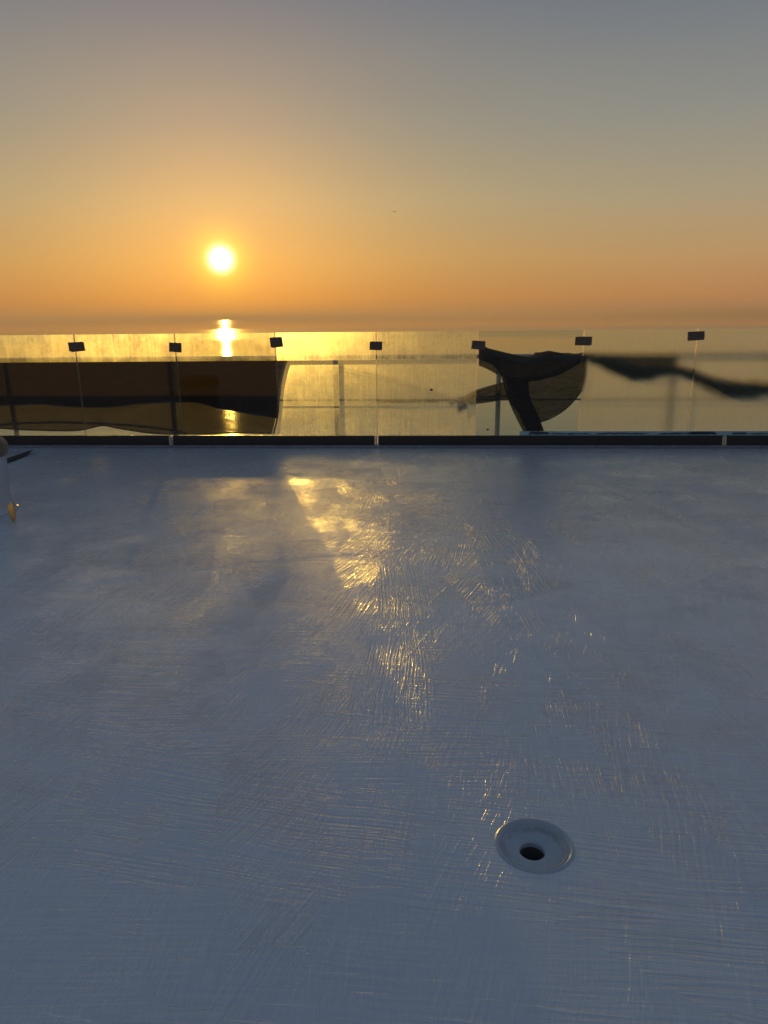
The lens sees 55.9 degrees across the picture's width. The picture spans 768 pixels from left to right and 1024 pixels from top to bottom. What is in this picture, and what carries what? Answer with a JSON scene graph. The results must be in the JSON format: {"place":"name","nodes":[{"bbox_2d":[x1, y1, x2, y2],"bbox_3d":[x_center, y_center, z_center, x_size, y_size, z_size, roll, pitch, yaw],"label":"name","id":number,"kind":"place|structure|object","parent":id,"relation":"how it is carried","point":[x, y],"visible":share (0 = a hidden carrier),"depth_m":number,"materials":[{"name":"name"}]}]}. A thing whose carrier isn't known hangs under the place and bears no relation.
{"place":"outdoors","nodes":[
{"label":"outdoors","id":0,"kind":"place"},
{"bbox_2d":[0,436,18,521],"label":"white bollard","id":1,"kind":"object","parent":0,"point":[9,505],"visible":1,"depth_m":5.78,"materials":[{"name":"paint"}]},
{"bbox_2d":[0,435,767,1023],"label":"deck","id":2,"kind":"structure","parent":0,"point":[294,735],"depth_m":2.69,"materials":[{"name":"paint"}]},
{"bbox_2d":[7,450,31,462],"bbox_3d":[-4.130,-0.630,8.139,0.140,0.038,0.683,0,15,3],"label":"dark strip","id":3,"kind":"object","parent":2,"relation":"on","point":[13,458],"visible":0.85,"depth_m":8.13,"materials":[{"name":"black"}]},
{"bbox_2d":[0,354,690,440],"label":"metal railing","id":4,"kind":"object","parent":2,"relation":"on","point":[335,359],"visible":0.26,"depth_m":8.88,"materials":[{"name":"grey metal"}]},
{"bbox_2d":[0,358,287,434],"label":"shade net","id":5,"kind":"object","parent":4,"relation":"hanging from","point":[226,396],"visible":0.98,"depth_m":9.03,"materials":[{"name":"black fabric"}]},
{"bbox_2d":[378,382,507,412],"bbox_3d":[0.123,-1.417,8.849,2.900,0.873,0.095,0,15,3],"label":"pale net","id":6,"kind":"object","parent":4,"relation":"attached to","point":[491,393],"visible":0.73,"depth_m":8.80,"materials":[{"name":"fabric"}]},
{"bbox_2d":[479,347,582,430],"bbox_3d":[1.733,-1.454,8.499,1.258,1.009,0.159,0,15,3],"label":"black tarp","id":7,"kind":"object","parent":4,"relation":"hanging from","point":[539,387],"visible":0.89,"depth_m":8.46,"materials":[{"name":"fabric"}]},
{"bbox_2d":[8,444,767,448],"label":"kerb","id":8,"kind":"structure","parent":2,"relation":"on","point":[374,446],"depth_m":8.53,"materials":[{"name":"grey concrete"}]},
{"bbox_2d":[1,328,767,444],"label":"glass fence","id":9,"kind":"object","parent":8,"relation":"on","point":[636,385],"visible":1,"depth_m":8.30,"materials":[{"name":"clear glass"}]},
{"bbox_2d":[494,818,574,873],"bbox_3d":[0.442,1.094,2.152,0.236,0.255,0.236,-1,15,0],"label":"floor drain","id":10,"kind":"object","parent":2,"relation":"in","point":[533,846],"visible":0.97,"depth_m":2.15,"materials":[{"name":"paint"}]},
{"bbox_2d":[0,314,767,434],"bbox_3d":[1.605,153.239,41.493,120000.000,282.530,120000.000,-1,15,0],"label":"water","id":11,"kind":"structure","parent":0,"point":[311,379],"depth_m":420.21,"materials":[{"name":"liquid"}]},
{"bbox_2d":[0,0,767,321],"label":"sky","id":12,"kind":"structure","parent":0,"point":[160,159],"materials":[{"name":"orange"}]}
]}

